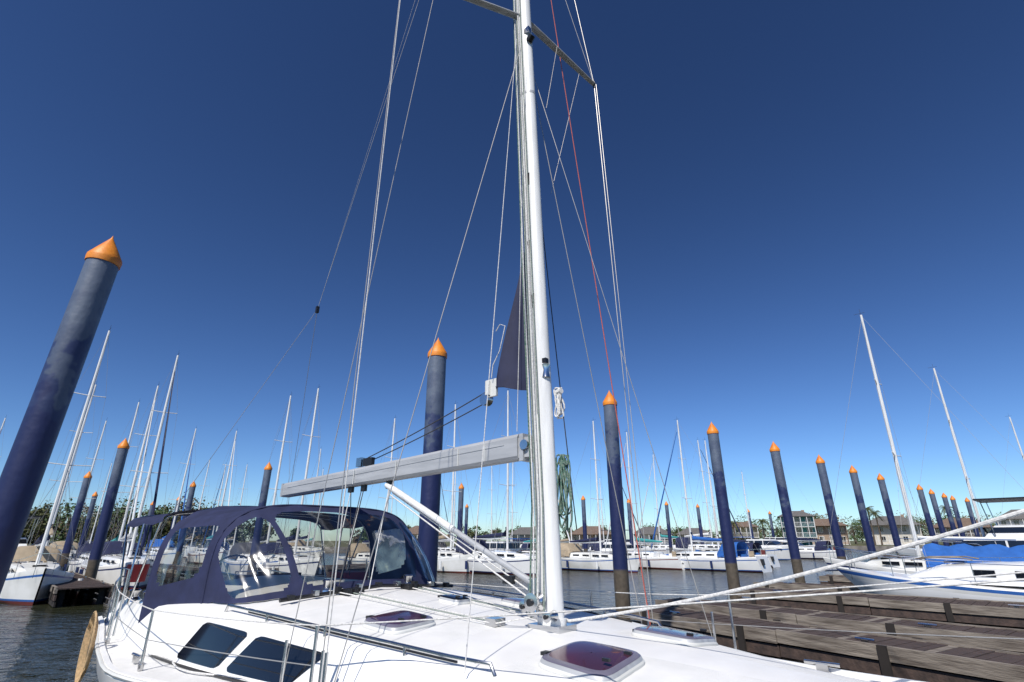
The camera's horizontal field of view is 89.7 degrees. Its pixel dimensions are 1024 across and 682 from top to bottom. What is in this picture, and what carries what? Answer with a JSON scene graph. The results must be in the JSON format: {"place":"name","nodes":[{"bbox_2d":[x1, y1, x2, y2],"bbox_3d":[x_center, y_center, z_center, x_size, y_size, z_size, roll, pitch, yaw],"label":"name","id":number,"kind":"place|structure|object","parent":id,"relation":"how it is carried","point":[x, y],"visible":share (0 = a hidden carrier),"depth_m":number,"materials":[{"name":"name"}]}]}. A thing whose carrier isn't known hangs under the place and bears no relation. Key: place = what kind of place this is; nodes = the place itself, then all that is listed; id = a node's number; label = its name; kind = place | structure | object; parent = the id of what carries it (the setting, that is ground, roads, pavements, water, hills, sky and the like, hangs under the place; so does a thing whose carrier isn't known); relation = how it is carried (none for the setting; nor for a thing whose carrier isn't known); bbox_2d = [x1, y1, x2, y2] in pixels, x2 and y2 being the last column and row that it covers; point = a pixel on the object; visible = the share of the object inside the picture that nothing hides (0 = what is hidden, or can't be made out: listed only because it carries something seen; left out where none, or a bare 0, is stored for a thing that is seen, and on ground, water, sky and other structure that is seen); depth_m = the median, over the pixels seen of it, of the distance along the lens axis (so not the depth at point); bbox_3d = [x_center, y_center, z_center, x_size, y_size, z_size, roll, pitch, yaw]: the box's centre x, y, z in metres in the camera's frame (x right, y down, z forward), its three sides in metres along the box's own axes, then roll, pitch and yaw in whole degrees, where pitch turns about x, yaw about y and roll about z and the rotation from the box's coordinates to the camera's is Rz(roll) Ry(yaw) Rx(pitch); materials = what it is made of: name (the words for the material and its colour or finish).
{"place":"outdoors","nodes":[
{"label":"outdoors","id":0,"kind":"place"},
{"bbox_2d":[27,541,951,552],"bbox_3d":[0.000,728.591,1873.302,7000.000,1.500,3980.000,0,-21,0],"label":"ground","id":1,"kind":"structure","parent":0,"point":[329,546],"depth_m":123.53,"materials":[{"name":"green plant"}]},
{"bbox_2d":[21,492,1000,546],"bbox_3d":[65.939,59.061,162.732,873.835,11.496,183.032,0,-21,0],"label":"distant tree line","id":2,"kind":"object","parent":1,"relation":"on","point":[41,511],"visible":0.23,"depth_m":100.16,"materials":[{"name":"green plant"}]},
{"bbox_2d":[732,527,758,539],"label":"walls","id":3,"kind":"structure","parent":1,"relation":"on","point":[743,530],"depth_m":126.26,"materials":[{"name":"grey paint"}]},
{"bbox_2d":[780,516,816,544],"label":"walls","id":4,"kind":"structure","parent":1,"relation":"on","point":[804,533],"depth_m":124.44,"materials":[{"name":"grey paint"}]},
{"bbox_2d":[777,510,814,517],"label":"roof","id":5,"kind":"structure","parent":4,"relation":"on","point":[799,513],"depth_m":126.68,"materials":[{"name":"grey"}]},
{"bbox_2d":[780,518,813,536],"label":"windows and door","id":6,"kind":"structure","parent":4,"relation":"attached to","point":[799,530],"depth_m":124.32,"materials":[{"name":"white"}]},
{"bbox_2d":[780,516,817,537],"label":"porch and railings","id":7,"kind":"object","parent":4,"relation":"attached to","point":[801,526],"visible":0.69,"depth_m":122.51,"materials":[{"name":"white"}]},
{"bbox_2d":[812,526,848,543],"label":"walls","id":8,"kind":"structure","parent":1,"relation":"on","point":[825,534],"depth_m":140.53,"materials":[{"name":"beige paint"}]},
{"bbox_2d":[812,527,846,543],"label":"windows and door","id":9,"kind":"structure","parent":8,"relation":"attached to","point":[820,529],"depth_m":140.30,"materials":[{"name":"white"}]},
{"bbox_2d":[814,519,847,525],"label":"roof","id":10,"kind":"structure","parent":8,"relation":"on","point":[819,522],"depth_m":142.99,"materials":[{"name":"brown"}]},
{"bbox_2d":[866,506,876,544],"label":"palm tree","id":11,"kind":"object","parent":1,"relation":"on","point":[868,509],"visible":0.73,"depth_m":126.24,"materials":[{"name":"green plant"}]},
{"bbox_2d":[869,510,884,544],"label":"palm tree","id":12,"kind":"object","parent":1,"relation":"on","point":[875,515],"visible":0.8,"depth_m":128.29,"materials":[{"name":"green plant"}]},
{"bbox_2d":[934,527,992,544],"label":"walls","id":13,"kind":"structure","parent":1,"relation":"on","point":[952,543],"depth_m":131.08,"materials":[{"name":"beige brick"}]},
{"bbox_2d":[933,518,993,526],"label":"roof","id":14,"kind":"structure","parent":13,"relation":"on","point":[966,522],"depth_m":134.11,"materials":[{"name":"brown"}]},
{"bbox_2d":[0,551,1023,681],"bbox_3d":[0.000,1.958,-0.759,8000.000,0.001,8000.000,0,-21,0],"label":"water","id":15,"kind":"structure","parent":0,"point":[41,642],"depth_m":18.72,"materials":[{"name":"grey liquid"}]},
{"bbox_2d":[12,516,40,563],"bbox_3d":[-25.491,9.922,25.638,3.040,4.721,8.825,19,-28,-40],"label":"motor boat","id":16,"kind":"object","parent":15,"relation":"on","point":[23,541],"visible":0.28,"depth_m":25.83,"materials":[{"name":"white plastic"}]},
{"bbox_2d":[0,327,110,604],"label":"sailboat","id":17,"kind":"object","parent":15,"relation":"on","point":[21,583],"visible":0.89,"depth_m":20.08,"materials":[{"name":"white paint"}]},
{"bbox_2d":[0,236,121,593],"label":"mooring piling","id":18,"kind":"object","parent":15,"relation":"in","point":[25,467],"visible":1,"depth_m":7.28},
{"bbox_2d":[25,385,96,563],"bbox_3d":[-33.599,9.900,39.074,3.386,14.726,9.160,19,-28,-39],"label":"sailboat","id":19,"kind":"object","parent":15,"relation":"on","point":[51,532],"visible":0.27,"depth_m":39.27,"materials":[{"name":"white paint"}]},
{"bbox_2d":[37,571,113,606],"bbox_3d":[-19.167,10.978,21.760,1.710,1.867,12.728,19,-28,-40],"label":"wooden dock","id":20,"kind":"object","parent":15,"relation":"in","point":[56,595],"visible":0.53,"depth_m":18.41,"materials":[{"name":"brown wood"}]},
{"bbox_2d":[60,471,91,567],"bbox_3d":[-29.906,13.011,34.966,0.478,8.231,0.476,0,-21,0],"label":"mooring piling","id":21,"kind":"object","parent":15,"relation":"in","point":[69,540],"visible":0.75,"depth_m":35.17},
{"bbox_2d":[49,420,106,567],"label":"sailboat","id":22,"kind":"object","parent":15,"relation":"on","point":[74,545],"visible":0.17,"depth_m":43.61,"materials":[{"name":"white paint"}]},
{"bbox_2d":[79,492,97,554],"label":"mooring piling","id":23,"kind":"object","parent":15,"relation":"in","point":[88,516],"visible":0.67,"depth_m":50.30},
{"bbox_2d":[75,461,112,554],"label":"sailboat","id":24,"kind":"object","parent":15,"relation":"on","point":[89,540],"visible":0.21,"depth_m":68.69,"materials":[{"name":"white paint"}]},
{"bbox_2d":[64,400,139,572],"bbox_3d":[-27.579,10.002,35.864,2.951,12.096,8.376,19,-28,-40],"label":"sailboat","id":25,"kind":"object","parent":15,"relation":"on","point":[84,549],"visible":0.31,"depth_m":34.91,"materials":[{"name":"white paint"}]},
{"bbox_2d":[84,438,129,589],"bbox_3d":[-18.572,8.501,23.336,0.518,8.233,0.523,0,-21,0],"label":"mooring piling","id":26,"kind":"object","parent":15,"relation":"in","point":[94,560],"visible":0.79,"depth_m":23.48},
{"bbox_2d":[75,384,158,574],"bbox_3d":[-23.095,8.336,31.379,2.860,11.928,7.933,19,-28,-40],"label":"sailboat","id":27,"kind":"object","parent":15,"relation":"on","point":[119,536],"visible":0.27,"depth_m":30.50,"materials":[{"name":"white paint"}]},
{"bbox_2d":[110,451,146,555],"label":"sailboat","id":28,"kind":"object","parent":15,"relation":"on","point":[131,512],"visible":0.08,"depth_m":63.73,"materials":[{"name":"white paint"}]},
{"bbox_2d":[79,353,178,588],"bbox_3d":[-20.222,6.783,28.683,3.248,12.938,9.415,19,-28,-41],"label":"sailboat","id":29,"kind":"object","parent":15,"relation":"on","point":[109,570],"visible":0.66,"depth_m":26.62,"materials":[{"name":"white paint"}]},
{"bbox_2d":[141,502,152,550],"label":"mooring piling","id":30,"kind":"object","parent":15,"relation":"in","point":[145,533],"visible":0.56,"depth_m":62.68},
{"bbox_2d":[142,427,196,564],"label":"sailboat","id":31,"kind":"object","parent":15,"relation":"on","point":[168,556],"visible":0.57,"depth_m":49.85,"materials":[{"name":"white paint"}]},
{"bbox_2d":[157,563,199,581],"bbox_3d":[-22.579,15.231,32.725,14.268,1.867,1.710,-20,-29,41],"label":"wooden dock","id":32,"kind":"object","parent":15,"relation":"in","point":[173,572],"visible":0.42,"depth_m":29.73,"materials":[{"name":"grey wood"}]},
{"bbox_2d":[173,481,195,564],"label":"mooring piling","id":33,"kind":"object","parent":15,"relation":"in","point":[181,540],"visible":0.66,"depth_m":40.79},
{"bbox_2d":[182,460,209,557],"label":"sailboat","id":34,"kind":"object","parent":15,"relation":"on","point":[187,548],"visible":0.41,"depth_m":70.79,"materials":[{"name":"white paint"}]},
{"bbox_2d":[187,431,236,564],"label":"sailboat","id":35,"kind":"object","parent":15,"relation":"on","point":[197,556],"visible":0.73,"depth_m":50.85,"materials":[{"name":"white paint"}]},
{"bbox_2d":[202,465,229,555],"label":"sailboat","id":36,"kind":"object","parent":15,"relation":"on","point":[222,544],"visible":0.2,"depth_m":65.19,"materials":[{"name":"white paint"}]},
{"bbox_2d":[227,463,247,553],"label":"sailboat","id":37,"kind":"object","parent":15,"relation":"on","point":[232,538],"visible":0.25,"depth_m":76.07,"materials":[{"name":"white paint"}]},
{"bbox_2d":[221,391,292,575],"bbox_3d":[-16.364,9.594,35.231,3.116,12.412,8.857,20,-29,-41],"label":"sailboat","id":38,"kind":"object","parent":15,"relation":"on","point":[234,564],"visible":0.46,"depth_m":33.89,"materials":[{"name":"white paint"}]},
{"bbox_2d":[247,461,271,574],"bbox_3d":[-15.189,11.373,30.744,0.488,8.232,0.511,0,-21,0],"label":"mooring piling","id":39,"kind":"object","parent":15,"relation":"in","point":[254,551],"visible":0.76,"depth_m":30.75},
{"bbox_2d":[258,388,322,575],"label":"sailboat","id":40,"kind":"object","parent":15,"relation":"on","point":[301,561],"visible":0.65,"depth_m":31.35,"materials":[{"name":"white paint"}]},
{"bbox_2d":[279,449,323,557],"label":"sailboat","id":41,"kind":"object","parent":15,"relation":"on","point":[301,546],"visible":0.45,"depth_m":61.49,"materials":[{"name":"white paint"}]},
{"bbox_2d":[257,563,368,576],"bbox_3d":[-8.794,16.181,35.173,1.710,1.867,16.648,-19,-28,40],"label":"wooden dock","id":42,"kind":"object","parent":15,"relation":"in","point":[357,567],"visible":0.17,"depth_m":32.41,"materials":[{"name":"grey wood"}]},
{"bbox_2d":[305,468,324,556],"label":"sailboat","id":43,"kind":"object","parent":15,"relation":"on","point":[315,527],"visible":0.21,"depth_m":72.83,"materials":[{"name":"white paint"}]},
{"bbox_2d":[338,418,406,564],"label":"sailboat","id":44,"kind":"object","parent":15,"relation":"on","point":[363,546],"visible":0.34,"depth_m":39.34,"materials":[{"name":"white paint"}]},
{"bbox_2d":[418,338,446,587],"bbox_3d":[-1.790,3.762,11.120,0.485,8.232,0.517,0,-21,0],"label":"mooring piling","id":45,"kind":"object","parent":15,"relation":"in","point":[428,536],"visible":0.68,"depth_m":11.52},
{"bbox_2d":[438,471,469,551],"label":"sailboat","id":46,"kind":"object","parent":15,"relation":"on","point":[442,544],"visible":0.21,"depth_m":62.81,"materials":[{"name":"white paint"}]},
{"bbox_2d":[437,404,478,572],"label":"sailboat","id":47,"kind":"object","parent":15,"relation":"on","point":[451,561],"visible":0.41,"depth_m":36.67,"materials":[{"name":"white paint"}]},
{"bbox_2d":[457,483,463,541],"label":"mooring piling","id":48,"kind":"object","parent":15,"relation":"in","point":[460,506],"visible":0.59,"depth_m":42.97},
{"bbox_2d":[464,504,468,534],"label":"mooring piling","id":49,"kind":"object","parent":15,"relation":"in","point":[466,520],"visible":0.59,"depth_m":67.69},
{"bbox_2d":[444,391,535,574],"bbox_3d":[-0.939,10.033,37.922,9.396,13.569,3.311,-16,-26,36],"label":"sailboat","id":50,"kind":"object","parent":15,"relation":"on","point":[519,560],"visible":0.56,"depth_m":35.47,"materials":[{"name":"white paint"}]},
{"bbox_2d":[478,466,503,540],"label":"sailboat","id":51,"kind":"object","parent":15,"relation":"on","point":[491,506],"visible":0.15,"depth_m":78.17,"materials":[{"name":"white paint"}]},
{"bbox_2d":[486,538,535,555],"bbox_3d":[-1.010,19.107,46.229,2.610,2.547,7.228,19,-28,-40],"label":"motor boat","id":52,"kind":"object","parent":15,"relation":"on","point":[515,544],"visible":0.27,"depth_m":45.54,"materials":[{"name":"white plastic"}]},
{"bbox_2d":[495,462,534,551],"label":"sailboat","id":53,"kind":"object","parent":15,"relation":"on","point":[524,546],"visible":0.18,"depth_m":58.19,"materials":[{"name":"white paint"}]},
{"bbox_2d":[515,489,569,553],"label":"sailboat","id":54,"kind":"object","parent":15,"relation":"on","point":[528,541],"visible":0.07,"depth_m":46.74,"materials":[{"name":"white paint"}]},
{"bbox_2d":[75,0,1023,681],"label":"sailing yacht","id":55,"kind":"object","parent":15,"relation":"on","point":[399,614],"visible":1,"depth_m":5.06,"materials":[{"name":"white plastic"}]},
{"bbox_2d":[177,622,320,681],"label":"cabin windows","id":56,"kind":"structure","parent":55,"relation":"in","point":[210,636],"depth_m":4.44,"materials":[{"name":"glass"}]},
{"bbox_2d":[560,458,593,551],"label":"sailboat","id":57,"kind":"object","parent":15,"relation":"on","point":[564,540],"visible":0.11,"depth_m":56.41,"materials":[{"name":"white paint"}]},
{"bbox_2d":[581,496,587,551],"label":"mooring piling","id":58,"kind":"object","parent":15,"relation":"in","point":[583,505],"visible":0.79,"depth_m":54.67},
{"bbox_2d":[580,478,609,549],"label":"sailboat","id":59,"kind":"object","parent":15,"relation":"on","point":[589,548],"visible":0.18,"depth_m":79.58,"materials":[{"name":"white paint"}]},
{"bbox_2d":[560,419,640,572],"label":"sailboat","id":60,"kind":"object","parent":15,"relation":"on","point":[575,557],"visible":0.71,"depth_m":38.94,"materials":[{"name":"white paint"}]},
{"bbox_2d":[603,391,630,620],"bbox_3d":[3.193,5.465,15.509,0.480,8.232,0.532,0,-21,0],"label":"mooring piling","id":61,"kind":"object","parent":15,"relation":"in","point":[620,568],"visible":0.84,"depth_m":15.50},
{"bbox_2d":[588,482,646,550],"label":"sailboat","id":62,"kind":"object","parent":15,"relation":"on","point":[596,547],"visible":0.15,"depth_m":62.61,"materials":[{"name":"white paint"}]},
{"bbox_2d":[594,530,654,552],"bbox_3d":[12.609,23.122,59.668,3.040,4.721,8.825,19,-28,-40],"label":"motor boat","id":63,"kind":"object","parent":15,"relation":"on","point":[609,546],"visible":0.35,"depth_m":58.89,"materials":[{"name":"white plastic"}]},
{"bbox_2d":[627,498,633,544],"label":"mooring piling","id":64,"kind":"object","parent":15,"relation":"in","point":[630,522],"visible":0.64,"depth_m":59.02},
{"bbox_2d":[604,432,687,569],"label":"sailboat","id":65,"kind":"object","parent":15,"relation":"on","point":[655,560],"visible":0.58,"depth_m":41.42,"materials":[{"name":"white paint"}]},
{"bbox_2d":[637,455,699,553],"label":"sailboat","id":66,"kind":"object","parent":15,"relation":"on","point":[660,548],"visible":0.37,"depth_m":72.47,"materials":[{"name":"white paint"}]},
{"bbox_2d":[664,502,672,552],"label":"mooring piling","id":67,"kind":"object","parent":15,"relation":"in","point":[668,526],"visible":0.76,"depth_m":62.87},
{"bbox_2d":[696,504,703,543],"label":"mooring piling","id":68,"kind":"object","parent":15,"relation":"in","point":[699,520],"visible":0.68,"depth_m":67.64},
{"bbox_2d":[666,437,743,553],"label":"sailboat","id":69,"kind":"object","parent":15,"relation":"on","point":[685,541],"visible":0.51,"depth_m":67.72,"materials":[{"name":"white paint"}]},
{"bbox_2d":[651,419,771,572],"bbox_3d":[14.835,12.137,41.808,3.203,12.412,9.469,19,-28,-40],"label":"sailboat","id":70,"kind":"object","parent":15,"relation":"on","point":[708,560],"visible":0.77,"depth_m":38.85,"materials":[{"name":"white paint"}]},
{"bbox_2d":[707,422,741,601],"bbox_3d":[8.300,7.189,19.956,0.469,8.231,0.477,0,-21,0],"label":"mooring piling","id":71,"kind":"object","parent":15,"relation":"in","point":[731,567],"visible":0.82,"depth_m":20.00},
{"bbox_2d":[685,438,779,567],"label":"sailboat","id":72,"kind":"object","parent":15,"relation":"on","point":[773,560],"visible":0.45,"depth_m":45.81,"materials":[{"name":"white paint"}]},
{"bbox_2d":[735,471,782,543],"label":"sailboat","id":73,"kind":"object","parent":15,"relation":"on","point":[747,509],"visible":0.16,"depth_m":72.27,"materials":[{"name":"white paint"}]},
{"bbox_2d":[745,537,798,559],"bbox_3d":[30.011,24.782,61.167,2.900,2.830,8.031,19,-28,-40],"label":"motor boat","id":74,"kind":"object","parent":15,"relation":"on","point":[781,550],"visible":0.48,"depth_m":59.53,"materials":[{"name":"white plastic"}]},
{"bbox_2d":[769,442,805,582],"bbox_3d":[13.037,8.815,24.146,0.534,8.232,0.469,0,-21,0],"label":"mooring piling","id":75,"kind":"object","parent":15,"relation":"in","point":[791,536],"visible":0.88,"depth_m":24.25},
{"bbox_2d":[762,519,816,545],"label":"motor boat","id":76,"kind":"object","parent":15,"relation":"on","point":[779,539],"visible":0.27,"depth_m":71.75,"materials":[{"name":"white plastic"}]},
{"bbox_2d":[753,581,858,591],"bbox_3d":[16.995,7.582,13.002,20.568,1.867,1.210,-19,-28,40],"label":"wooden dock","id":77,"kind":"object","parent":15,"relation":"in","point":[792,585],"visible":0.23,"depth_m":18.48,"materials":[{"name":"brown wood"}]},
{"bbox_2d":[771,477,846,558],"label":"sailboat","id":78,"kind":"object","parent":15,"relation":"on","point":[818,550],"visible":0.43,"depth_m":62.66,"materials":[{"name":"white paint"}]},
{"bbox_2d":[629,606,1023,681],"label":"wooden dock","id":79,"kind":"object","parent":15,"relation":"in","point":[918,659],"visible":0.86,"depth_m":8.04,"materials":[{"name":"brown wood"}]},
{"bbox_2d":[816,454,846,559],"bbox_3d":[17.639,10.334,28.063,0.538,8.232,0.469,0,-21,0],"label":"mooring piling","id":80,"kind":"object","parent":15,"relation":"in","point":[829,504],"visible":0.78,"depth_m":28.35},
{"bbox_2d":[819,574,854,585],"bbox_3d":[22.331,8.758,16.036,22.388,1.867,1.410,-19,-28,40],"label":"wooden dock","id":81,"kind":"object","parent":15,"relation":"in","point":[836,579],"visible":0.2,"depth_m":22.70,"materials":[{"name":"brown wood"}]},
{"bbox_2d":[655,597,1023,652],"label":"wooden dock","id":82,"kind":"object","parent":15,"relation":"in","point":[850,621],"visible":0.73,"depth_m":9.74,"materials":[{"name":"brown wood"}]},
{"bbox_2d":[849,465,877,560],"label":"mooring piling","id":83,"kind":"object","parent":15,"relation":"in","point":[865,523],"visible":0.77,"depth_m":32.48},
{"bbox_2d":[737,587,1023,629],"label":"wooden dock","id":84,"kind":"object","parent":15,"relation":"in","point":[1002,614],"visible":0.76,"depth_m":13.65,"materials":[{"name":"brown wood"}]},
{"bbox_2d":[877,473,901,557],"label":"mooring piling","id":85,"kind":"object","parent":15,"relation":"in","point":[888,510],"visible":0.73,"depth_m":36.44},
{"bbox_2d":[823,311,1023,574],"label":"sailboat","id":86,"kind":"object","parent":15,"relation":"on","point":[994,552],"visible":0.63,"depth_m":21.82,"materials":[{"name":"white paint"}]},
{"bbox_2d":[825,548,1023,601],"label":"moored sloop","id":87,"kind":"object","parent":15,"relation":"on","point":[1009,591],"visible":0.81,"depth_m":14.95,"materials":[{"name":"white plastic"}]},
{"bbox_2d":[916,484,938,544],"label":"mooring piling","id":88,"kind":"object","parent":15,"relation":"in","point":[926,513],"visible":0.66,"depth_m":43.86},
{"bbox_2d":[929,489,949,545],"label":"mooring piling","id":89,"kind":"object","parent":15,"relation":"in","point":[937,511],"visible":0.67,"depth_m":47.84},
{"bbox_2d":[941,493,959,543],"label":"mooring piling","id":90,"kind":"object","parent":15,"relation":"in","point":[948,512],"visible":0.61,"depth_m":51.87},
{"bbox_2d":[910,365,1001,548],"bbox_3d":[26.496,7.088,29.063,9.007,12.622,3.169,-20,-29,41],"label":"sailboat","id":91,"kind":"object","parent":15,"relation":"on","point":[982,529],"visible":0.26,"depth_m":29.72,"materials":[{"name":"white paint"}]},
{"bbox_2d":[950,495,965,540],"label":"mooring piling","id":92,"kind":"object","parent":15,"relation":"in","point":[956,512],"visible":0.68,"depth_m":54.99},
{"bbox_2d":[897,497,1023,557],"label":"motor boat","id":93,"kind":"object","parent":15,"relation":"on","point":[1013,531],"visible":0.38,"depth_m":25.58,"materials":[{"name":"white plastic"}]},
{"bbox_2d":[965,497,979,536],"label":"mooring piling","id":94,"kind":"object","parent":15,"relation":"in","point":[970,510],"visible":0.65,"depth_m":57.54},
{"bbox_2d":[0,0,1023,540],"label":"sky","id":95,"kind":"structure","parent":0,"point":[779,172],"materials":[{"name":"blue"}]},
{"bbox_2d":[511,535,532,539],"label":"walls","id":96,"kind":"structure","parent":0,"point":[521,536],"depth_m":129.09,"materials":[{"name":"grey"}]},
{"bbox_2d":[509,527,534,534],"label":"roof","id":97,"kind":"structure","parent":96,"relation":"on","point":[523,530],"depth_m":130.88,"materials":[{"name":"grey"}]},
{"bbox_2d":[572,535,610,544],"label":"walls","id":98,"kind":"structure","parent":0,"point":[581,536],"depth_m":127.15,"materials":[{"name":"beige brick"}]},
{"bbox_2d":[569,525,610,534],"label":"roof","id":99,"kind":"structure","parent":98,"relation":"on","point":[595,530],"depth_m":128.91,"materials":[{"name":"brown"}]},
{"bbox_2d":[635,534,668,544],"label":"walls","id":100,"kind":"structure","parent":0,"point":[646,536],"depth_m":125.11,"materials":[{"name":"white"}]},
{"bbox_2d":[634,526,672,533],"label":"roof","id":101,"kind":"structure","parent":100,"relation":"on","point":[648,530],"depth_m":127.00,"materials":[{"name":"grey"}]},
{"bbox_2d":[870,525,921,543],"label":"walls","id":102,"kind":"structure","parent":0,"point":[886,532],"depth_m":134.27,"materials":[{"name":"beige paint"}]},
{"bbox_2d":[870,526,917,543],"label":"windows and door","id":103,"kind":"structure","parent":102,"relation":"attached to","point":[903,529],"depth_m":133.36,"materials":[{"name":"white"}]},
{"bbox_2d":[869,514,921,524],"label":"roof","id":104,"kind":"structure","parent":102,"relation":"on","point":[902,520],"depth_m":136.66,"materials":[{"name":"grey"}]},
{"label":"walls","id":105,"kind":"object","parent":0,"visible":0},
{"bbox_2d":[675,527,712,534],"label":"roof","id":106,"kind":"structure","parent":105,"relation":"on","point":[694,530],"depth_m":131.25,"materials":[{"name":"grey"}]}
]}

